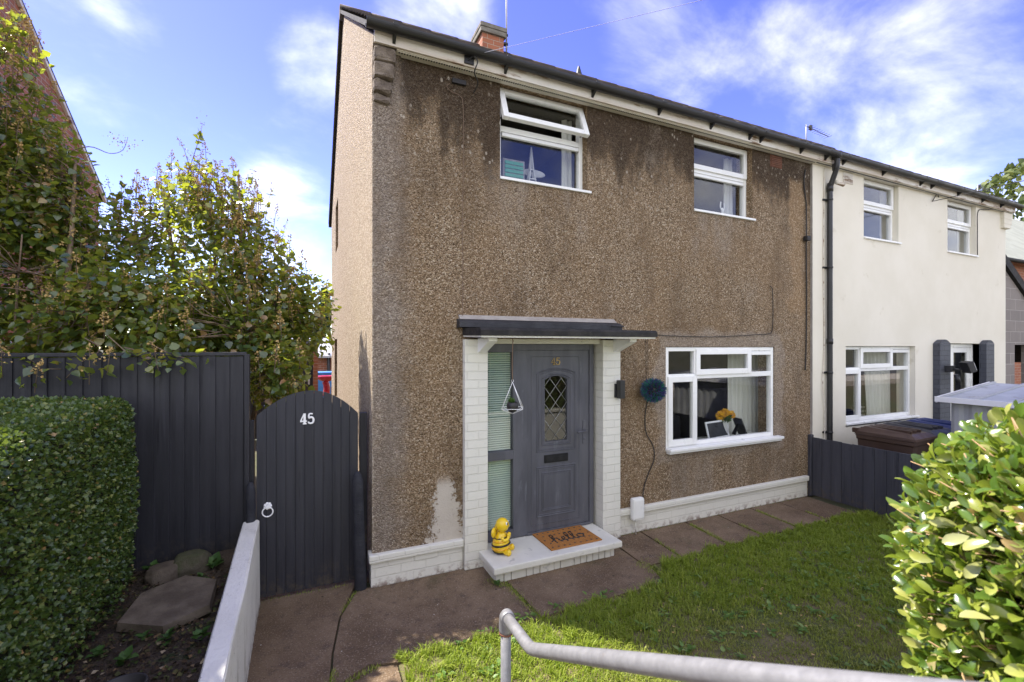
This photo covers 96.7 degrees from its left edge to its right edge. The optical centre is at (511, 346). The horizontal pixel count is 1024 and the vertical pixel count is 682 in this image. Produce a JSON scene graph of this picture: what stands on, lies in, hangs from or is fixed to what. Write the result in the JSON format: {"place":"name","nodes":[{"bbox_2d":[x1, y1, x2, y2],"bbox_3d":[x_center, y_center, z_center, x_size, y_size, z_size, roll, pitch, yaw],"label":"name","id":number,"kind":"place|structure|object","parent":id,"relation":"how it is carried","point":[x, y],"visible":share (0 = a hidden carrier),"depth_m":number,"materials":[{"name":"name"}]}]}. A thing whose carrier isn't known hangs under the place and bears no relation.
{"place":"outdoors","nodes":[
{"label":"outdoors","id":0,"kind":"place"},
{"bbox_2d":[0,0,107,352],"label":"house","id":1,"kind":"structure","parent":0,"point":[47,77],"depth_m":7.03,"materials":[{"name":"red brick"}]},
{"bbox_2d":[101,350,896,680],"bbox_3d":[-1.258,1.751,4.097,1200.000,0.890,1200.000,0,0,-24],"label":"ground","id":2,"kind":"structure","parent":0,"point":[845,506],"depth_m":6.28,"materials":[{"name":"brown soil"}]},
{"bbox_2d":[0,0,208,392],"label":"lilac","id":3,"kind":"object","parent":2,"relation":"on","point":[22,155],"visible":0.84,"depth_m":4.02,"materials":[{"name":"green plant"}]},
{"bbox_2d":[51,567,229,681],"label":"flower bed soil","id":4,"kind":"structure","parent":2,"relation":"on","point":[101,637],"depth_m":2.66,"materials":[{"name":"brown soil"}]},
{"bbox_2d":[0,395,140,681],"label":"hedge","id":5,"kind":"object","parent":4,"relation":"on","point":[68,470],"visible":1,"depth_m":2.44,"materials":[{"name":"green plant"}]},
{"bbox_2d":[84,645,106,658],"bbox_3d":[-2.336,1.727,2.566,0.086,0.043,0.088,0,0,-24],"label":"weed","id":6,"kind":"object","parent":4,"relation":"on","point":[97,650],"visible":1,"depth_m":2.57,"materials":[{"name":"green plant"}]},
{"bbox_2d":[0,352,249,572],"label":"fence","id":7,"kind":"object","parent":4,"relation":"on","point":[192,432],"visible":0.54,"depth_m":3.64,"materials":[{"name":"grey paint"}]},
{"bbox_2d":[112,645,138,665],"bbox_3d":[-2.127,1.714,2.523,0.113,0.073,0.104,0,0,-24],"label":"weed","id":8,"kind":"object","parent":4,"relation":"on","point":[123,656],"visible":1,"depth_m":2.52,"materials":[{"name":"green plant"}]},
{"bbox_2d":[106,672,148,681],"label":"rock","id":9,"kind":"object","parent":4,"relation":"on","point":[137,677],"visible":1,"depth_m":2.19,"materials":[{"name":"grey stone"}]},
{"bbox_2d":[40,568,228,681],"bbox_3d":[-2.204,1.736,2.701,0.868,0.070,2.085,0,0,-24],"label":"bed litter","id":10,"kind":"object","parent":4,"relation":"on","point":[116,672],"visible":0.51,"depth_m":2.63,"materials":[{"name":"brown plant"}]},
{"bbox_2d":[134,629,153,639],"bbox_3d":[-2.184,1.719,2.704,0.081,0.064,0.064,0,0,12],"label":"weed","id":11,"kind":"object","parent":4,"relation":"on","point":[140,635],"visible":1,"depth_m":2.71,"materials":[{"name":"green plant"}]},
{"bbox_2d":[142,559,158,569],"bbox_3d":[-2.764,1.696,3.497,0.142,0.070,0.108,0,0,-35],"label":"weed","id":12,"kind":"object","parent":4,"relation":"on","point":[154,562],"visible":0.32,"depth_m":3.50,"materials":[{"name":"green plant"}]},
{"bbox_2d":[144,560,177,586],"bbox_3d":[-2.627,1.764,3.433,0.219,0.231,0.238,0,0,-24],"label":"rock","id":13,"kind":"object","parent":4,"relation":"on","point":[163,572],"visible":0.58,"depth_m":3.37,"materials":[{"name":"stone"}]},
{"bbox_2d":[156,626,175,645],"bbox_3d":[-2.050,1.714,2.704,0.078,0.070,0.098,0,0,-2],"label":"weed","id":14,"kind":"object","parent":4,"relation":"on","point":[168,633],"visible":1,"depth_m":2.72,"materials":[{"name":"green plant"}]},
{"bbox_2d":[116,575,216,633],"bbox_3d":[-2.269,1.711,3.035,0.491,0.106,0.557,0,0,-24],"label":"paving stone","id":15,"kind":"object","parent":4,"relation":"on","point":[165,607],"visible":0.95,"depth_m":2.98,"materials":[{"name":"grey stone"}]},
{"bbox_2d":[173,549,211,577],"bbox_3d":[-2.503,1.757,3.557,0.221,0.298,0.255,0,0,37],"label":"rock","id":16,"kind":"object","parent":4,"relation":"on","point":[193,561],"visible":0.65,"depth_m":3.50,"materials":[{"name":"stone"}]},
{"bbox_2d":[190,625,211,641],"bbox_3d":[-1.851,1.713,2.716,0.111,0.068,0.093,0,0,21],"label":"weed","id":17,"kind":"object","parent":4,"relation":"on","point":[197,633],"visible":0.99,"depth_m":2.72,"materials":[{"name":"green plant"}]},
{"bbox_2d":[196,572,208,577],"bbox_3d":[-2.322,1.723,3.407,0.092,0.058,0.065,0,0,8],"label":"weed","id":18,"kind":"object","parent":4,"relation":"on","point":[200,574],"visible":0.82,"depth_m":3.42,"materials":[{"name":"green plant"}]},
{"bbox_2d":[207,551,223,567],"bbox_3d":[-2.330,1.682,3.574,0.115,0.099,0.139,0,0,38],"label":"weed","id":19,"kind":"object","parent":4,"relation":"on","point":[214,559],"visible":1,"depth_m":3.57,"materials":[{"name":"green plant"}]},
{"bbox_2d":[211,549,234,568],"bbox_3d":[-2.300,1.784,3.684,0.340,0.232,0.201,0,0,-30],"label":"rock","id":20,"kind":"object","parent":4,"relation":"on","point":[227,555],"visible":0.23,"depth_m":3.63,"materials":[{"name":"stone"}]},
{"bbox_2d":[8,115,341,419],"bbox_3d":[-3.146,-0.135,4.612,2.647,4.626,2.115,0,0,-24],"label":"tree","id":21,"kind":"object","parent":2,"relation":"on","point":[270,346],"visible":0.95,"depth_m":4.38,"materials":[{"name":"green plant"}]},
{"bbox_2d":[246,482,255,522],"bbox_3d":[-2.177,1.666,3.795,0.080,1.060,0.098,0,0,-24],"label":"fence post","id":22,"kind":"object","parent":2,"relation":"on","point":[250,504],"visible":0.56,"depth_m":3.76,"materials":[{"name":"grey wood"}]},
{"bbox_2d":[250,367,272,438],"bbox_3d":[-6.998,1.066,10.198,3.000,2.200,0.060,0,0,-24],"label":"shrub","id":23,"kind":"object","parent":2,"relation":"on","point":[261,409],"depth_m":10.63,"materials":[{"name":"green plant"}]},
{"bbox_2d":[291,338,331,393],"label":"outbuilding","id":24,"kind":"structure","parent":2,"relation":"on","point":[325,362],"depth_m":17.98,"materials":[{"name":"white paint"}]},
{"bbox_2d":[312,287,331,337],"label":"conifer tree","id":25,"kind":"object","parent":2,"relation":"on","point":[326,317],"visible":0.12,"depth_m":40.83,"materials":[{"name":"green plant"}]},
{"bbox_2d":[318,371,331,393],"bbox_3d":[-5.985,1.481,14.251,0.780,1.370,0.660,0,0,-24],"label":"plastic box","id":26,"kind":"object","parent":2,"relation":"on","point":[320,386],"visible":0.13,"depth_m":14.00,"materials":[{"name":"blue plastic"}]},
{"bbox_2d":[318,375,331,392],"bbox_3d":[-5.167,1.105,12.645,0.540,0.579,0.540,0,0,-24],"label":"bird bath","id":27,"kind":"object","parent":2,"relation":"on","point":[325,379],"visible":0.82,"depth_m":12.57,"materials":[{"name":"red plastic"}]},
{"bbox_2d":[352,471,366,591],"bbox_3d":[-1.366,1.658,4.081,0.126,1.075,0.109,0,0,-24],"label":"gate post","id":28,"kind":"object","parent":2,"relation":"on","point":[360,579],"visible":0.96,"depth_m":4.04,"materials":[{"name":"grey wood"}]},
{"bbox_2d":[654,95,1023,444],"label":"house","id":29,"kind":"structure","parent":2,"relation":"on","point":[914,286],"depth_m":7.69,"materials":[{"name":"cream painted render"},{"name":"white plastic"},{"name":"glass"}]},
{"bbox_2d":[805,125,831,139],"bbox_3d":[8.148,-5.519,12.146,1.300,0.570,0.200,0,0,-32],"label":"tv aerial","id":30,"kind":"object","parent":29,"relation":"attached to","point":[810,127],"visible":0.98,"depth_m":11.93,"materials":[{"name":"grey metal"}]},
{"bbox_2d":[822,168,824,438],"bbox_3d":[4.596,-0.534,6.709,0.070,4.200,0.023,0,0,-24],"label":"cable","id":31,"kind":"object","parent":29,"relation":"attached to","point":[823,299],"visible":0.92,"depth_m":6.71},
{"bbox_2d":[834,180,845,186],"bbox_3d":[4.826,-2.411,6.756,0.184,0.106,0.113,0,0,2],"label":"security camera","id":32,"kind":"object","parent":29,"relation":"attached to","point":[839,183],"visible":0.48,"depth_m":6.71,"materials":[{"name":"white plastic"}]},
{"bbox_2d":[851,403,865,415],"bbox_3d":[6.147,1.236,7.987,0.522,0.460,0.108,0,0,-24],"label":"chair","id":33,"kind":"object","parent":29,"relation":"in","point":[863,409],"visible":0.15,"depth_m":7.92,"materials":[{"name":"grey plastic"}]},
{"bbox_2d":[863,352,889,414],"bbox_3d":[6.376,0.766,7.964,0.800,1.600,0.060,0,0,-24],"label":"curtain","id":34,"kind":"object","parent":29,"relation":"hanging from","point":[877,392],"visible":0.62,"depth_m":7.95,"materials":[{"name":"fabric"}]},
{"bbox_2d":[845,346,919,425],"bbox_3d":[6.004,0.619,7.434,2.055,1.237,0.170,0,0,-24],"label":"window","id":35,"kind":"structure","parent":29,"relation":"in","point":[855,419],"depth_m":7.40,"materials":[{"name":"white plastic"}]},
{"bbox_2d":[864,180,901,243],"bbox_3d":[5.965,-2.188,7.419,1.029,0.983,0.185,0,0,-24],"label":"window","id":36,"kind":"structure","parent":29,"relation":"in","point":[873,207],"depth_m":7.51,"materials":[{"name":"white plastic"}]},
{"bbox_2d":[945,361,976,382],"bbox_3d":[7.740,0.447,7.863,0.386,0.390,0.238,0,0,22],"label":"floodlight","id":37,"kind":"object","parent":29,"relation":"attached to","point":[967,366],"visible":1,"depth_m":7.86,"materials":[{"name":"black metal"}]},
{"bbox_2d":[952,347,969,391],"bbox_3d":[8.491,1.036,8.640,0.710,2.040,0.034,0,0,-24],"label":"door","id":38,"kind":"structure","parent":29,"relation":"in","point":[954,349],"depth_m":8.74,"materials":[{"name":"white plastic"}]},
{"bbox_2d":[947,201,978,256],"bbox_3d":[8.327,-2.188,8.493,1.099,0.983,0.185,0,0,-24],"label":"window","id":39,"kind":"structure","parent":29,"relation":"in","point":[964,226],"depth_m":8.61,"materials":[{"name":"white plastic"}]},
{"bbox_2d":[932,180,1023,201],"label":"overhead wire","id":40,"kind":"object","parent":29,"relation":"attached to","point":[972,192],"visible":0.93,"depth_m":7.56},
{"bbox_2d":[977,209,994,254],"bbox_3d":[9.230,-2.217,8.793,0.822,0.966,0.017,0,0,-20],"label":"cable","id":41,"kind":"object","parent":29,"relation":"attached to","point":[977,226],"visible":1,"depth_m":8.65,"materials":[{"name":"plastic"}]},
{"bbox_2d":[808,434,925,522],"bbox_3d":[5.048,1.723,5.086,0.080,0.885,3.420,0,0,-24],"label":"fence","id":42,"kind":"object","parent":2,"relation":"on","point":[859,476],"visible":0.52,"depth_m":6.04,"materials":[{"name":"grey wood"}]},
{"bbox_2d":[852,424,937,454],"bbox_3d":[5.174,1.631,6.186,0.600,1.066,0.738,0,0,-27],"label":"wheelie bin","id":43,"kind":"object","parent":2,"relation":"on","point":[905,440],"visible":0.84,"depth_m":5.99,"materials":[{"name":"brown plastic"}]},
{"bbox_2d":[875,420,950,456],"bbox_3d":[5.726,1.631,6.470,0.600,1.066,0.738,0,0,-22],"label":"wheelie bin","id":44,"kind":"object","parent":2,"relation":"on","point":[936,430],"visible":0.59,"depth_m":6.30,"materials":[{"name":"grey plastic"}]},
{"bbox_2d":[906,417,950,428],"bbox_3d":[6.300,1.631,6.753,0.600,1.066,0.738,0,0,-26],"label":"wheelie bin","id":45,"kind":"object","parent":2,"relation":"on","point":[943,423],"visible":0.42,"depth_m":6.71,"materials":[{"name":"blue plastic"}]},
{"bbox_2d":[974,158,1023,221],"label":"broadleaf tree","id":46,"kind":"object","parent":2,"relation":"on","point":[1012,171],"visible":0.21,"depth_m":28.84,"materials":[{"name":"green plant"}]},
{"bbox_2d":[1006,255,1023,383],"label":"house","id":47,"kind":"structure","parent":2,"relation":"on","point":[1014,316],"depth_m":9.49,"materials":[{"name":"concrete"}]},
{"bbox_2d":[23,0,1023,347],"label":"sky","id":48,"kind":"structure","parent":0,"point":[931,88],"materials":[{"name":"blue"}]},
{"bbox_2d":[247,496,855,681],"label":"path","id":49,"kind":"structure","parent":0,"point":[294,637],"depth_m":3.84,"materials":[{"name":"concrete"}]},
{"bbox_2d":[198,520,259,681],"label":"garden wall","id":50,"kind":"structure","parent":49,"relation":"on","point":[227,658],"depth_m":2.82,"materials":[{"name":"white paint"}]},
{"bbox_2d":[250,420,254,484],"bbox_3d":[-2.234,1.401,3.911,0.040,1.530,0.070,0,0,-24],"label":"gate post","id":51,"kind":"object","parent":49,"relation":"on","point":[252,450],"visible":0.38,"depth_m":3.88,"materials":[{"name":"grey paint"}]},
{"bbox_2d":[313,349,317,390],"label":"brick pier","id":52,"kind":"structure","parent":49,"relation":"on","point":[315,373],"depth_m":10.96,"materials":[{"name":"brown brick"}]},
{"bbox_2d":[290,341,312,397],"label":"brick wall","id":53,"kind":"structure","parent":52,"relation":"attached to","point":[310,382],"depth_m":11.04,"materials":[{"name":"red brick"}]},
{"bbox_2d":[359,412,366,573],"bbox_3d":[-1.402,1.393,4.289,0.067,1.545,0.070,0,0,-24],"label":"gate post","id":54,"kind":"object","parent":49,"relation":"on","point":[363,443],"visible":0.65,"depth_m":4.26,"materials":[{"name":"grey paint"}]},
{"bbox_2d":[257,390,357,597],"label":"garden gate","id":55,"kind":"structure","parent":54,"relation":"attached to","point":[307,455],"depth_m":4.01,"materials":[{"name":"grey paint"}]},
{"bbox_2d":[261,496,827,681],"bbox_3d":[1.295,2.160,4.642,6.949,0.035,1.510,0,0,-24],"label":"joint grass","id":56,"kind":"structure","parent":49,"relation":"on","point":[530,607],"depth_m":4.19,"materials":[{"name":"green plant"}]},
{"bbox_2d":[328,4,827,587],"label":"house","id":57,"kind":"structure","parent":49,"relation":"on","point":[632,254],"depth_m":5.00,"materials":[{"name":"brown stone"}]},
{"bbox_2d":[447,83,463,315],"bbox_3d":[-0.549,-1.405,4.405,0.172,2.262,0.009,0,0,-24],"label":"cable","id":58,"kind":"object","parent":57,"relation":"attached to","point":[462,200],"visible":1,"depth_m":4.43,"materials":[{"name":"brown plastic"}]},
{"bbox_2d":[452,77,465,86],"bbox_3d":[-0.515,-2.567,4.420,0.140,0.045,0.034,0,0,-24],"label":"cable clip box","id":59,"kind":"object","parent":57,"relation":"attached to","point":[456,81],"visible":1,"depth_m":4.41,"materials":[{"name":"black plastic"}]},
{"bbox_2d":[464,55,477,93],"bbox_3d":[-0.369,-2.629,4.390,0.139,0.280,0.189,0,0,12],"label":"cable bracket","id":60,"kind":"object","parent":57,"relation":"attached to","point":[469,60],"visible":1,"depth_m":4.33,"materials":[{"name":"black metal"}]},
{"bbox_2d":[491,517,514,555],"bbox_3d":[-0.094,1.838,4.436,0.214,0.336,0.214,0,0,14],"label":"bee ornament","id":61,"kind":"object","parent":57,"relation":"on","point":[501,544],"visible":1,"depth_m":4.38,"materials":[{"name":"yellow ceramic"}]},
{"bbox_2d":[504,0,507,52],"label":"tv aerial","id":62,"kind":"object","parent":57,"relation":"attached to","point":[506,44],"visible":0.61,"depth_m":8.12,"materials":[{"name":"grey metal"}]},
{"bbox_2d":[501,338,522,413],"bbox_3d":[0.004,0.273,4.231,0.196,0.714,0.196,0,0,3],"label":"hanging ornament","id":63,"kind":"object","parent":57,"relation":"hanging from","point":[512,405],"visible":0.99,"depth_m":4.21,"materials":[{"name":"white metal"}]},
{"bbox_2d":[501,158,524,179],"bbox_3d":[0.001,-1.879,4.977,0.260,0.291,0.120,0,0,-24],"label":"storage box","id":64,"kind":"object","parent":57,"relation":"on","point":[511,168],"visible":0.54,"depth_m":4.92,"materials":[{"name":"green plastic"}]},
{"bbox_2d":[527,147,536,181],"bbox_3d":[0.214,-1.973,5.052,0.138,0.474,0.117,0,0,-24],"label":"tower ornament","id":65,"kind":"object","parent":57,"relation":"on","point":[531,168],"visible":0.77,"depth_m":5.04,"materials":[{"name":"ceramic"}]},
{"bbox_2d":[525,169,544,177],"bbox_3d":[0.244,-1.867,5.142,0.300,0.265,0.024,0,0,-24],"label":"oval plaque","id":66,"kind":"object","parent":57,"relation":"attached to","point":[539,174],"visible":0.51,"depth_m":5.15,"materials":[{"name":"ceramic"}]},
{"bbox_2d":[500,87,591,193],"bbox_3d":[0.357,-2.188,4.883,1.099,0.983,0.235,0,0,-24],"label":"window","id":67,"kind":"structure","parent":57,"relation":"in","point":[581,130],"depth_m":4.88,"materials":[{"name":"white plastic"}]},
{"bbox_2d":[527,350,588,531],"bbox_3d":[0.514,1.009,4.980,0.781,1.930,0.114,0,0,-24],"label":"door","id":68,"kind":"structure","parent":57,"relation":"in","point":[557,470],"depth_m":4.99,"materials":[{"name":"grey paint"}]},
{"bbox_2d":[561,120,571,187],"bbox_3d":[0.639,-2.134,5.311,0.140,1.000,0.059,0,0,-24],"label":"curtain","id":69,"kind":"object","parent":57,"relation":"hanging from","point":[566,168],"visible":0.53,"depth_m":5.30,"materials":[{"name":"fabric"}]},
{"bbox_2d":[532,525,601,550],"bbox_3d":[0.573,1.993,4.770,0.600,0.022,0.420,0,0,-24],"label":"doormat","id":70,"kind":"object","parent":57,"relation":"on","point":[561,538],"visible":1,"depth_m":4.74,"materials":[{"name":"brown fabric"}]},
{"bbox_2d":[485,0,701,52],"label":"overhead wire","id":71,"kind":"object","parent":57,"relation":"on","point":[593,26],"visible":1,"depth_m":4.13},
{"bbox_2d":[614,380,624,398],"bbox_3d":[1.205,0.479,5.092,0.078,0.203,0.095,0,0,-24],"label":"wall light","id":72,"kind":"object","parent":57,"relation":"attached to","point":[619,389],"visible":1,"depth_m":5.06,"materials":[{"name":"black metal"}]},
{"bbox_2d":[630,497,643,534],"bbox_3d":[1.441,1.952,5.239,0.164,0.428,0.075,0,0,-24],"label":"meter box","id":73,"kind":"object","parent":57,"relation":"attached to","point":[636,508],"visible":1,"depth_m":5.21,"materials":[{"name":"white plastic"}]},
{"bbox_2d":[642,403,654,504],"bbox_3d":[1.609,1.247,5.381,0.206,1.205,0.044,0,0,-36],"label":"cable","id":74,"kind":"object","parent":57,"relation":"attached to","point":[653,449],"visible":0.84,"depth_m":5.37,"materials":[{"name":"black rubber"}]},
{"bbox_2d":[640,339,667,402],"bbox_3d":[1.628,0.275,5.237,0.320,0.777,0.318,0,0,-24],"label":"topiary ball","id":75,"kind":"object","parent":57,"relation":"hanging from","point":[652,390],"visible":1,"depth_m":5.17,"materials":[{"name":"teal plastic"}]},
{"bbox_2d":[673,414,682,439],"bbox_3d":[1.907,1.356,6.799,1.400,0.620,0.700,0,0,-24],"label":"sofa","id":76,"kind":"object","parent":57,"relation":"in","point":[676,427],"visible":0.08,"depth_m":6.91,"materials":[{"name":"grey fabric"}]},
{"bbox_2d":[704,420,728,437],"bbox_3d":[2.765,1.122,6.156,0.460,0.231,0.093,0,0,-32],"label":"picture frame","id":77,"kind":"object","parent":57,"relation":"on","point":[715,428],"visible":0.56,"depth_m":6.13,"materials":[{"name":"white metal"}]},
{"bbox_2d":[660,286,772,336],"bbox_3d":[2.470,-0.478,5.777,2.520,0.721,0.045,0,0,-25],"label":"cable","id":78,"kind":"object","parent":57,"relation":"attached to","point":[724,336],"visible":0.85,"depth_m":5.89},
{"bbox_2d":[720,202,724,212],"bbox_3d":[2.885,-1.860,6.244,0.074,0.241,0.060,0,0,13],"label":"figurine","id":79,"kind":"object","parent":57,"relation":"on","point":[722,209],"visible":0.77,"depth_m":6.23,"materials":[{"name":"white ceramic"}]},
{"bbox_2d":[665,347,783,454],"bbox_3d":[2.794,0.657,5.936,2.049,1.292,0.170,0,0,-24],"label":"window","id":80,"kind":"structure","parent":57,"relation":"in","point":[692,444],"depth_m":5.82,"materials":[{"name":"white plastic"}]},
{"bbox_2d":[694,138,755,220],"bbox_3d":[2.754,-2.188,6.001,1.109,0.983,0.185,0,0,-24],"label":"window","id":81,"kind":"structure","parent":57,"relation":"in","point":[700,171],"depth_m":6.05,"materials":[{"name":"white plastic"}]},
{"bbox_2d":[715,408,735,432],"bbox_3d":[2.951,1.040,6.304,0.370,0.392,0.227,0,0,-24],"label":"flower vase","id":82,"kind":"object","parent":57,"relation":"on","point":[725,416],"visible":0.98,"depth_m":6.24,"materials":[{"name":"ceramic"}]},
{"bbox_2d":[723,158,732,214],"bbox_3d":[3.038,-2.134,6.402,0.170,1.000,0.059,0,0,-24],"label":"curtain","id":83,"kind":"object","parent":57,"relation":"hanging from","point":[727,191],"visible":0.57,"depth_m":6.38,"materials":[{"name":"white fabric"}]},
{"bbox_2d":[732,417,746,434],"bbox_3d":[3.158,1.115,6.346,0.156,0.246,0.200,0,0,-8],"label":"picture frame","id":84,"kind":"object","parent":57,"relation":"on","point":[739,428],"visible":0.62,"depth_m":6.33,"materials":[{"name":"black metal"}]},
{"bbox_2d":[727,354,757,433],"bbox_3d":[3.452,0.741,6.700,0.770,1.650,0.060,0,0,-24],"label":"curtain","id":85,"kind":"object","parent":57,"relation":"hanging from","point":[742,398],"visible":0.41,"depth_m":6.68,"materials":[{"name":"fabric"}]},
{"bbox_2d":[803,169,810,369],"bbox_3d":[4.250,-1.105,6.558,0.085,2.902,0.070,0,0,-24],"label":"cable run","id":86,"kind":"object","parent":57,"relation":"attached to","point":[806,238],"visible":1,"depth_m":6.58,"materials":[{"name":"black plastic"}]},
{"bbox_2d":[392,508,922,681],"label":"lawn ground","id":87,"kind":"structure","parent":0,"point":[716,652],"depth_m":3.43,"materials":[{"name":"green plant"}]},
{"bbox_2d":[430,521,911,681],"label":"lawn weeds","id":88,"kind":"object","parent":87,"relation":"on","point":[689,647],"visible":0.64,"depth_m":3.63,"materials":[{"name":"green plant"}]},
{"bbox_2d":[499,608,975,681],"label":"handrail","id":89,"kind":"object","parent":87,"relation":"on","point":[681,668],"visible":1,"depth_m":0.90,"materials":[{"name":"metal"}]},
{"bbox_2d":[640,572,898,657],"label":"leaf litter","id":90,"kind":"object","parent":87,"relation":"on","point":[779,613],"visible":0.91,"depth_m":3.55,"materials":[{"name":"brown plant"}]},
{"bbox_2d":[934,381,1023,433],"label":"shed","id":91,"kind":"structure","parent":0,"point":[968,403],"depth_m":5.84,"materials":[{"name":"grey metal"}]},
{"bbox_2d":[1006,219,1023,383],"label":"house","id":92,"kind":"structure","parent":0,"point":[1015,244],"depth_m":15.05,"materials":[{"name":"white paint"}]},
{"bbox_2d":[977,184,992,191],"bbox_3d":[16.911,-4.784,16.316,1.300,1.900,0.200,0,0,-29],"label":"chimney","id":93,"kind":"object","parent":92,"relation":"attached to","point":[980,186],"visible":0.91,"depth_m":16.13,"materials":[{"name":"grey metal"}]},
{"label":"bank","id":94,"kind":"structure","parent":0,"visible":0},
{"bbox_2d":[878,400,1023,681],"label":"hedge","id":95,"kind":"object","parent":94,"relation":"on","point":[960,580],"visible":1,"depth_m":1.08,"materials":[{"name":"green plant"}]}
]}

